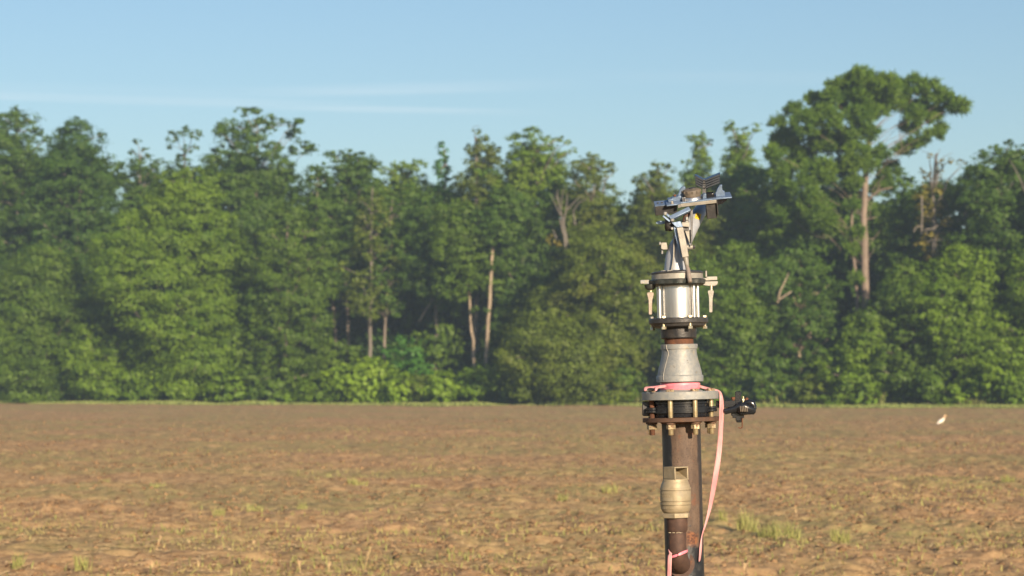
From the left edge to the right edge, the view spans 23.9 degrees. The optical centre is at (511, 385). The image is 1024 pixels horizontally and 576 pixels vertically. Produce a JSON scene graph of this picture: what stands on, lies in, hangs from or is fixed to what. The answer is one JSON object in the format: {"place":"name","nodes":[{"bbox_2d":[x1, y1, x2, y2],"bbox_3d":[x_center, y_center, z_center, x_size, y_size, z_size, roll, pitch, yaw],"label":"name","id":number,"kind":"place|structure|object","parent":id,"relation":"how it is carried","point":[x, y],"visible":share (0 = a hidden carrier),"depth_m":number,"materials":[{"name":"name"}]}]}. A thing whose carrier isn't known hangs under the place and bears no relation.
{"place":"outdoors","nodes":[
{"label":"outdoors","id":0,"kind":"place"},
{"bbox_2d":[0,403,1023,575],"bbox_3d":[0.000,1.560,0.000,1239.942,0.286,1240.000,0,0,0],"label":"field ground","id":1,"kind":"structure","parent":0,"point":[30,414],"depth_m":38.69,"materials":[{"name":"soil"}]},
{"bbox_2d":[5,551,28,568],"bbox_3d":[-4.042,1.439,19.822,0.162,0.183,0.198,0,0,20],"label":"grass tuft","id":2,"kind":"object","parent":1,"relation":"on","point":[18,562],"visible":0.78,"depth_m":19.84,"materials":[{"name":"plant"}]},
{"bbox_2d":[0,374,39,400],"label":"shrub","id":3,"kind":"object","parent":1,"relation":"on","point":[3,390],"visible":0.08,"depth_m":210.02,"materials":[{"name":"green plant"}]},
{"bbox_2d":[0,105,86,299],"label":"broadleaf tree","id":4,"kind":"object","parent":1,"relation":"on","point":[16,161],"visible":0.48,"depth_m":216.82,"materials":[{"name":"green plant"}]},
{"bbox_2d":[33,365,85,402],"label":"shrub","id":5,"kind":"object","parent":1,"relation":"on","point":[56,395],"visible":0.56,"depth_m":207.79,"materials":[{"name":"green plant"}]},
{"bbox_2d":[0,238,122,402],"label":"broadleaf tree","id":6,"kind":"object","parent":1,"relation":"on","point":[35,319],"visible":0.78,"depth_m":207.41,"materials":[{"name":"green plant"}]},
{"bbox_2d":[9,116,128,316],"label":"broadleaf tree","id":7,"kind":"object","parent":1,"relation":"on","point":[78,163],"visible":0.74,"depth_m":211.83,"materials":[{"name":"green plant"}]},
{"bbox_2d":[69,552,98,572],"bbox_3d":[-3.477,1.447,19.607,0.224,0.189,0.178,0,0,-30],"label":"grass tuft","id":8,"kind":"object","parent":1,"relation":"on","point":[77,566],"visible":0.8,"depth_m":19.59,"materials":[{"name":"plant"}]},
{"bbox_2d":[82,390,98,400],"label":"shrub","id":9,"kind":"object","parent":1,"relation":"on","point":[88,397],"visible":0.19,"depth_m":206.32,"materials":[{"name":"green plant"}]},
{"bbox_2d":[52,270,159,401],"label":"broadleaf tree","id":10,"kind":"object","parent":1,"relation":"on","point":[89,369],"visible":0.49,"depth_m":205.22,"materials":[{"name":"green plant"}]},
{"bbox_2d":[94,363,167,401],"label":"shrub","id":11,"kind":"object","parent":1,"relation":"on","point":[147,390],"visible":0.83,"depth_m":202.38,"materials":[{"name":"green plant"}]},
{"bbox_2d":[108,138,164,248],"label":"broadleaf tree","id":12,"kind":"object","parent":1,"relation":"on","point":[136,188],"visible":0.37,"depth_m":219.13,"materials":[{"name":"green plant"}]},
{"bbox_2d":[149,481,165,487],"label":"grass tuft","id":13,"kind":"object","parent":1,"relation":"on","point":[157,485],"visible":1,"depth_m":37.22,"materials":[{"name":"green plant"}]},
{"bbox_2d":[165,125,203,180],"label":"broadleaf tree","id":14,"kind":"object","parent":1,"relation":"on","point":[184,150],"visible":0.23,"depth_m":217.81,"materials":[{"name":"green plant"}]},
{"bbox_2d":[150,364,220,401],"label":"shrub","id":15,"kind":"object","parent":1,"relation":"on","point":[175,381],"visible":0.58,"depth_m":200.16,"materials":[{"name":"green plant"}]},
{"bbox_2d":[79,165,305,400],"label":"broadleaf tree","id":16,"kind":"object","parent":1,"relation":"on","point":[190,318],"visible":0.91,"depth_m":200.57,"materials":[{"name":"green plant"}]},
{"bbox_2d":[210,506,224,516],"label":"grass tuft","id":17,"kind":"object","parent":1,"relation":"on","point":[219,513],"visible":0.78,"depth_m":28.31,"materials":[{"name":"yellow plant"}]},
{"bbox_2d":[198,368,261,402],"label":"shrub","id":18,"kind":"object","parent":1,"relation":"on","point":[230,388],"visible":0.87,"depth_m":198.66,"materials":[{"name":"green plant"}]},
{"bbox_2d":[247,504,264,511],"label":"grass tuft","id":19,"kind":"object","parent":1,"relation":"on","point":[251,508],"visible":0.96,"depth_m":28.57,"materials":[{"name":"yellow plant"}]},
{"bbox_2d":[195,106,319,332],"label":"broadleaf tree","id":20,"kind":"object","parent":1,"relation":"on","point":[241,169],"visible":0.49,"depth_m":209.59,"materials":[{"name":"green plant"}]},
{"bbox_2d":[244,376,292,402],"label":"shrub","id":21,"kind":"object","parent":1,"relation":"on","point":[273,389],"visible":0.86,"depth_m":197.16,"materials":[{"name":"green plant"}]},
{"bbox_2d":[211,198,342,398],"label":"broadleaf tree","id":22,"kind":"object","parent":1,"relation":"on","point":[289,260],"visible":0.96,"depth_m":198.43,"materials":[{"name":"green plant"}]},
{"bbox_2d":[280,373,320,402],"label":"shrub","id":23,"kind":"object","parent":1,"relation":"on","point":[289,397],"visible":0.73,"depth_m":195.75,"materials":[{"name":"green plant"}]},
{"bbox_2d":[296,501,307,508],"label":"grass tuft","id":24,"kind":"object","parent":1,"relation":"on","point":[302,507],"visible":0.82,"depth_m":29.85,"materials":[{"name":"plant"}]},
{"bbox_2d":[280,161,352,366],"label":"broadleaf tree","id":25,"kind":"object","parent":1,"relation":"on","point":[318,174],"visible":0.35,"depth_m":205.26,"materials":[{"name":"green plant"}]},
{"bbox_2d":[294,375,343,403],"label":"shrub","id":26,"kind":"object","parent":1,"relation":"on","point":[317,396],"visible":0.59,"depth_m":194.38,"materials":[{"name":"green plant"}]},
{"bbox_2d":[297,189,358,346],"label":"broadleaf tree","id":27,"kind":"object","parent":1,"relation":"on","point":[334,319],"visible":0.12,"depth_m":207.66,"materials":[{"name":"green plant"}]},
{"bbox_2d":[300,337,375,377],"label":"shrub","id":28,"kind":"object","parent":1,"relation":"on","point":[340,352],"visible":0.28,"depth_m":203.34,"materials":[{"name":"green plant"}]},
{"bbox_2d":[316,363,372,402],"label":"shrub","id":29,"kind":"object","parent":1,"relation":"on","point":[335,385],"visible":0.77,"depth_m":192.91,"materials":[{"name":"green plant"}]},
{"bbox_2d":[303,148,395,351],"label":"broadleaf tree","id":30,"kind":"object","parent":1,"relation":"on","point":[348,171],"visible":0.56,"depth_m":204.74,"materials":[{"name":"green plant"}]},
{"bbox_2d":[345,477,367,484],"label":"grass tuft","id":31,"kind":"object","parent":1,"relation":"on","point":[354,481],"visible":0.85,"depth_m":36.82,"materials":[{"name":"green plant"}]},
{"bbox_2d":[328,356,399,402],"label":"shrub","id":32,"kind":"object","parent":1,"relation":"on","point":[374,367],"visible":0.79,"depth_m":192.13,"materials":[{"name":"green plant"}]},
{"bbox_2d":[334,187,403,356],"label":"broadleaf tree","id":33,"kind":"object","parent":1,"relation":"on","point":[373,202],"visible":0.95,"depth_m":200.66,"materials":[{"name":"green plant"}]},
{"bbox_2d":[338,328,416,371],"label":"shrub","id":34,"kind":"object","parent":1,"relation":"on","point":[377,340],"visible":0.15,"depth_m":203.57,"materials":[{"name":"green plant"}]},
{"bbox_2d":[356,194,417,365],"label":"broadleaf tree","id":35,"kind":"object","parent":1,"relation":"on","point":[394,306],"visible":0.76,"depth_m":200.79,"materials":[{"name":"green plant"}]},
{"bbox_2d":[368,369,420,403],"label":"shrub","id":36,"kind":"object","parent":1,"relation":"on","point":[391,392],"visible":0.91,"depth_m":190.70,"materials":[{"name":"green plant"}]},
{"bbox_2d":[361,158,441,370],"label":"broadleaf tree","id":37,"kind":"object","parent":1,"relation":"on","point":[401,175],"visible":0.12,"depth_m":210.48,"materials":[{"name":"green plant"}]},
{"bbox_2d":[379,335,427,402],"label":"shrub","id":38,"kind":"object","parent":1,"relation":"on","point":[402,340],"visible":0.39,"depth_m":195.94,"materials":[{"name":"green plant"}]},
{"bbox_2d":[395,373,431,402],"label":"shrub","id":39,"kind":"object","parent":1,"relation":"on","point":[422,377],"visible":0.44,"depth_m":189.70,"materials":[{"name":"green plant"}]},
{"bbox_2d":[402,357,439,375],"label":"shrub","id":40,"kind":"object","parent":1,"relation":"on","point":[413,364],"visible":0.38,"depth_m":194.15,"materials":[{"name":"green plant"}]},
{"bbox_2d":[383,195,480,369],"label":"broadleaf tree","id":41,"kind":"object","parent":1,"relation":"on","point":[419,265],"visible":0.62,"depth_m":198.80,"materials":[{"name":"green plant"}]},
{"bbox_2d":[395,318,479,384],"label":"shrub","id":42,"kind":"object","parent":1,"relation":"on","point":[444,349],"visible":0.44,"depth_m":199.82,"materials":[{"name":"green plant"}]},
{"bbox_2d":[416,368,466,402],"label":"shrub","id":43,"kind":"object","parent":1,"relation":"on","point":[437,389],"visible":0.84,"depth_m":188.21,"materials":[{"name":"green plant"}]},
{"bbox_2d":[432,141,453,366],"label":"broadleaf tree","id":44,"kind":"object","parent":1,"relation":"on","point":[439,172],"visible":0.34,"depth_m":206.47,"materials":[{"name":"green plant"}]},
{"bbox_2d":[419,196,512,366],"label":"broadleaf tree","id":45,"kind":"object","parent":1,"relation":"on","point":[464,265],"visible":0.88,"depth_m":193.36,"materials":[{"name":"green plant"}]},
{"bbox_2d":[447,364,499,402],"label":"shrub","id":46,"kind":"object","parent":1,"relation":"on","point":[473,391],"visible":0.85,"depth_m":187.35,"materials":[{"name":"green plant"}]},
{"bbox_2d":[452,125,520,364],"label":"broadleaf tree","id":47,"kind":"object","parent":1,"relation":"on","point":[490,151],"visible":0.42,"depth_m":199.73,"materials":[{"name":"green plant"}]},
{"bbox_2d":[468,315,514,366],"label":"shrub","id":48,"kind":"object","parent":1,"relation":"on","point":[478,356],"visible":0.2,"depth_m":196.19,"materials":[{"name":"green plant"}]},
{"bbox_2d":[476,362,523,403],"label":"shrub","id":49,"kind":"object","parent":1,"relation":"on","point":[494,389],"visible":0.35,"depth_m":186.39,"materials":[{"name":"green plant"}]},
{"bbox_2d":[461,185,544,367],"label":"broadleaf tree","id":50,"kind":"object","parent":1,"relation":"on","point":[504,219],"visible":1,"depth_m":191.73,"materials":[{"name":"green plant"}]},
{"bbox_2d":[0,417,1023,575],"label":"soil clods","id":51,"kind":"object","parent":1,"relation":"on","point":[560,527],"visible":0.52,"depth_m":30.05,"materials":[{"name":"brown soil"}]},
{"bbox_2d":[0,434,1023,575],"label":"dry straw","id":52,"kind":"object","parent":1,"relation":"on","point":[427,564],"visible":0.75,"depth_m":26.07,"materials":[{"name":"beige plant"}]},
{"bbox_2d":[0,409,1023,575],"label":"field weeds","id":53,"kind":"object","parent":1,"relation":"on","point":[405,531],"visible":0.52,"depth_m":23.80,"materials":[{"name":"green plant"}]},
{"bbox_2d":[0,400,1023,407],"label":"grass margin","id":54,"kind":"object","parent":1,"relation":"on","point":[482,403],"depth_m":184.49,"materials":[{"name":"green plant"}]},
{"bbox_2d":[1,155,1023,401],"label":"woodland interior","id":55,"kind":"object","parent":1,"relation":"on","point":[409,323],"visible":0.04,"depth_m":204.16,"materials":[{"name":"green plant"}]},
{"bbox_2d":[0,147,1023,317],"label":"woodland canopy","id":56,"kind":"object","parent":55,"relation":"attached to","point":[750,171],"visible":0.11,"depth_m":197.47,"materials":[{"name":"green plant"}]},
{"bbox_2d":[471,192,562,357],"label":"broadleaf tree","id":57,"kind":"object","parent":1,"relation":"on","point":[520,258],"visible":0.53,"depth_m":194.96,"materials":[{"name":"green plant"}]},
{"bbox_2d":[489,126,577,273],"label":"broadleaf tree","id":58,"kind":"object","parent":1,"relation":"on","point":[537,162],"visible":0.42,"depth_m":198.44,"materials":[{"name":"green plant"}]},
{"bbox_2d":[495,319,578,403],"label":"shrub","id":59,"kind":"object","parent":1,"relation":"on","point":[531,387],"visible":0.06,"depth_m":184.88,"materials":[{"name":"green plant"}]},
{"bbox_2d":[63,381,1023,405],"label":"rim weeds","id":60,"kind":"object","parent":1,"relation":"on","point":[881,401],"visible":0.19,"depth_m":174.80,"materials":[{"name":"plant"}]},
{"bbox_2d":[537,382,580,402],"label":"shrub","id":61,"kind":"object","parent":1,"relation":"on","point":[539,400],"visible":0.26,"depth_m":183.70,"materials":[{"name":"green plant"}]},
{"bbox_2d":[557,492,568,501],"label":"grass tuft","id":62,"kind":"object","parent":1,"relation":"on","point":[561,498],"visible":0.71,"depth_m":31.57,"materials":[{"name":"plant"}]},
{"bbox_2d":[546,190,587,257],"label":"dead tree","id":63,"kind":"object","parent":1,"relation":"on","point":[564,235],"visible":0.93,"depth_m":189.58,"materials":[{"name":"wood"}]},
{"bbox_2d":[487,223,664,405],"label":"broadleaf tree","id":64,"kind":"object","parent":1,"relation":"on","point":[599,325],"visible":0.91,"depth_m":181.45,"materials":[{"name":"green plant"}]},
{"bbox_2d":[553,151,629,247],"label":"broadleaf tree","id":65,"kind":"object","parent":1,"relation":"on","point":[589,171],"visible":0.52,"depth_m":192.50,"materials":[{"name":"green plant"}]},
{"bbox_2d":[578,383,615,402],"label":"shrub","id":66,"kind":"object","parent":1,"relation":"on","point":[603,389],"visible":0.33,"depth_m":181.77,"materials":[{"name":"green plant"}]},
{"bbox_2d":[601,482,618,493],"bbox_3d":[1.406,1.472,34.885,0.280,0.203,0.230,0,0,0],"label":"grass tuft","id":67,"kind":"object","parent":1,"relation":"on","point":[615,488],"visible":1,"depth_m":34.88,"materials":[{"name":"plant"}]},
{"bbox_2d":[592,363,654,402],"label":"shrub","id":68,"kind":"object","parent":1,"relation":"on","point":[636,388],"visible":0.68,"depth_m":181.01,"materials":[{"name":"green plant"}]},
{"bbox_2d":[624,160,690,391],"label":"broadleaf tree","id":69,"kind":"object","parent":1,"relation":"on","point":[650,230],"visible":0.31,"depth_m":189.69,"materials":[{"name":"green plant"}]},
{"bbox_2d":[677,131,716,191],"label":"broadleaf tree","id":70,"kind":"object","parent":1,"relation":"on","point":[701,157],"visible":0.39,"depth_m":206.69,"materials":[{"name":"green plant"}]},
{"bbox_2d":[640,172,756,575],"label":"irrigation riser","id":71,"kind":"object","parent":1,"relation":"on","point":[680,416],"visible":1,"depth_m":7.15,"materials":[{"name":"metal"}]},
{"bbox_2d":[667,549,687,575],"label":"pink tape","id":72,"kind":"object","parent":71,"relation":"attached to","point":[669,563],"visible":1,"depth_m":7.06,"materials":[{"name":"plastic"}]},
{"bbox_2d":[644,382,723,561],"bbox_3d":[0.495,0.255,7.192,0.250,0.531,0.132,0,0,-16],"label":"pink ribbon","id":73,"kind":"object","parent":71,"relation":"attached to","point":[681,385],"visible":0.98,"depth_m":7.17,"materials":[{"name":"plastic"}]},
{"bbox_2d":[657,172,759,359],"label":"broadleaf tree","id":74,"kind":"object","parent":1,"relation":"on","point":[703,239],"visible":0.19,"depth_m":188.13,"materials":[{"name":"green plant"}]},
{"bbox_2d":[636,239,801,401],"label":"broadleaf tree","id":75,"kind":"object","parent":1,"relation":"on","point":[737,330],"visible":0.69,"depth_m":177.03,"materials":[{"name":"green plant"}]},
{"bbox_2d":[700,371,737,403],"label":"shrub","id":76,"kind":"object","parent":1,"relation":"on","point":[713,385],"visible":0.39,"depth_m":177.37,"materials":[{"name":"green plant"}]},
{"bbox_2d":[715,506,727,520],"bbox_3d":[2.283,1.399,26.314,0.142,0.190,0.147,0,0,-43],"label":"grass tuft","id":77,"kind":"object","parent":1,"relation":"on","point":[721,518],"visible":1,"depth_m":26.31,"materials":[{"name":"plant"}]},
{"bbox_2d":[717,120,770,230],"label":"broadleaf tree","id":78,"kind":"object","parent":1,"relation":"on","point":[736,154],"visible":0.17,"depth_m":207.01,"materials":[{"name":"green plant"}]},
{"bbox_2d":[735,508,760,532],"bbox_3d":[2.417,1.396,24.921,0.345,0.314,0.299,0,0,0],"label":"grass tuft","id":79,"kind":"object","parent":1,"relation":"on","point":[742,526],"visible":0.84,"depth_m":24.92,"materials":[{"name":"plant"}]},
{"bbox_2d":[711,179,806,357],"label":"broadleaf tree","id":80,"kind":"object","parent":1,"relation":"on","point":[748,211],"visible":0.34,"depth_m":186.76,"materials":[{"name":"green plant"}]},
{"bbox_2d":[734,363,797,403],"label":"shrub","id":81,"kind":"object","parent":1,"relation":"on","point":[759,379],"visible":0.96,"depth_m":175.61,"materials":[{"name":"green plant"}]},
{"bbox_2d":[754,520,783,538],"bbox_3d":[2.579,1.460,24.358,0.339,0.258,0.302,0,0,0],"label":"grass tuft","id":82,"kind":"object","parent":1,"relation":"on","point":[772,531],"visible":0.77,"depth_m":24.35,"materials":[{"name":"green plant"}]},
{"bbox_2d":[777,518,804,539],"bbox_3d":[2.736,1.433,23.864,0.303,0.294,0.296,0,0,0],"label":"grass tuft","id":83,"kind":"object","parent":1,"relation":"on","point":[787,530],"visible":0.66,"depth_m":23.83,"materials":[{"name":"plant"}]},
{"bbox_2d":[740,246,848,400],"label":"broadleaf tree","id":84,"kind":"object","parent":1,"relation":"on","point":[788,300],"visible":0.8,"depth_m":176.57,"materials":[{"name":"green plant"}]},
{"bbox_2d":[785,374,835,404],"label":"shrub","id":85,"kind":"object","parent":1,"relation":"on","point":[801,390],"visible":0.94,"depth_m":173.85,"materials":[{"name":"green plant"}]},
{"bbox_2d":[829,525,854,543],"bbox_3d":[3.235,1.464,23.672,0.262,0.210,0.257,0,0,27],"label":"grass tuft","id":86,"kind":"object","parent":1,"relation":"on","point":[841,536],"visible":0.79,"depth_m":23.66,"materials":[{"name":"green plant"}]},
{"bbox_2d":[835,179,866,342],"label":"pine tree","id":87,"kind":"object","parent":1,"relation":"on","point":[852,203],"visible":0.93,"depth_m":178.00,"materials":[{"name":"green plant"}]},
{"bbox_2d":[809,311,908,404],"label":"broadleaf tree","id":88,"kind":"object","parent":1,"relation":"on","point":[856,356],"visible":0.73,"depth_m":172.59,"materials":[{"name":"green plant"}]},
{"bbox_2d":[831,368,892,405],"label":"shrub","id":89,"kind":"object","parent":1,"relation":"on","point":[869,386],"visible":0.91,"depth_m":171.61,"materials":[{"name":"green plant"}]},
{"bbox_2d":[761,63,973,311],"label":"pine tree","id":90,"kind":"object","parent":1,"relation":"on","point":[870,96],"visible":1,"depth_m":178.43,"materials":[{"name":"green plant"}]},
{"bbox_2d":[844,258,966,404],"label":"broadleaf tree","id":91,"kind":"object","parent":1,"relation":"on","point":[900,281],"visible":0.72,"depth_m":171.56,"materials":[{"name":"green plant"}]},
{"bbox_2d":[873,188,952,342],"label":"broadleaf tree","id":92,"kind":"object","parent":1,"relation":"on","point":[911,213],"visible":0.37,"depth_m":181.93,"materials":[{"name":"green plant"}]},
{"bbox_2d":[902,365,952,405],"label":"shrub","id":93,"kind":"object","parent":1,"relation":"on","point":[922,376],"visible":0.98,"depth_m":169.29,"materials":[{"name":"green plant"}]},
{"bbox_2d":[912,149,966,278],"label":"dead tree","id":94,"kind":"object","parent":1,"relation":"on","point":[933,234],"visible":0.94,"depth_m":178.04,"materials":[{"name":"wood"}]},
{"bbox_2d":[937,415,945,424],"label":"egret","id":95,"kind":"object","parent":1,"relation":"on","point":[940,421],"visible":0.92,"depth_m":94.00,"materials":[{"name":"white"}]},
{"bbox_2d":[925,166,985,313],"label":"broadleaf tree","id":96,"kind":"object","parent":1,"relation":"on","point":[963,209],"visible":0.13,"depth_m":180.92,"materials":[{"name":"green plant"}]},
{"bbox_2d":[890,241,1023,405],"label":"broadleaf tree","id":97,"kind":"object","parent":1,"relation":"on","point":[960,280],"visible":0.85,"depth_m":169.19,"materials":[{"name":"green plant"}]},
{"bbox_2d":[944,371,984,404],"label":"shrub","id":98,"kind":"object","parent":1,"relation":"on","point":[959,390],"visible":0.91,"depth_m":168.03,"materials":[{"name":"green plant"}]},
{"bbox_2d":[936,139,1023,334],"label":"broadleaf tree","id":99,"kind":"object","parent":1,"relation":"on","point":[993,231],"visible":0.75,"depth_m":173.54,"materials":[{"name":"green plant"}]},
{"bbox_2d":[965,248,1023,402],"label":"broadleaf tree","id":100,"kind":"object","parent":1,"relation":"on","point":[1009,316],"visible":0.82,"depth_m":167.87,"materials":[{"name":"green plant"}]},
{"bbox_2d":[972,366,1023,404],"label":"shrub","id":101,"kind":"object","parent":1,"relation":"on","point":[988,385],"visible":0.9,"depth_m":166.14,"materials":[{"name":"green plant"}]},
{"bbox_2d":[1000,475,1014,481],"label":"grass tuft","id":102,"kind":"object","parent":1,"relation":"on","point":[1004,479],"visible":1,"depth_m":38.53,"materials":[{"name":"green plant"}]},
{"bbox_2d":[1007,239,1023,263],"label":"broadleaf tree","id":103,"kind":"object","parent":1,"relation":"on","point":[1017,251],"visible":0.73,"depth_m":168.94,"materials":[{"name":"green plant"}]},
{"bbox_2d":[0,0,1023,272],"label":"sky","id":104,"kind":"structure","parent":0,"point":[625,81],"materials":[{"name":"blue"}]}
]}

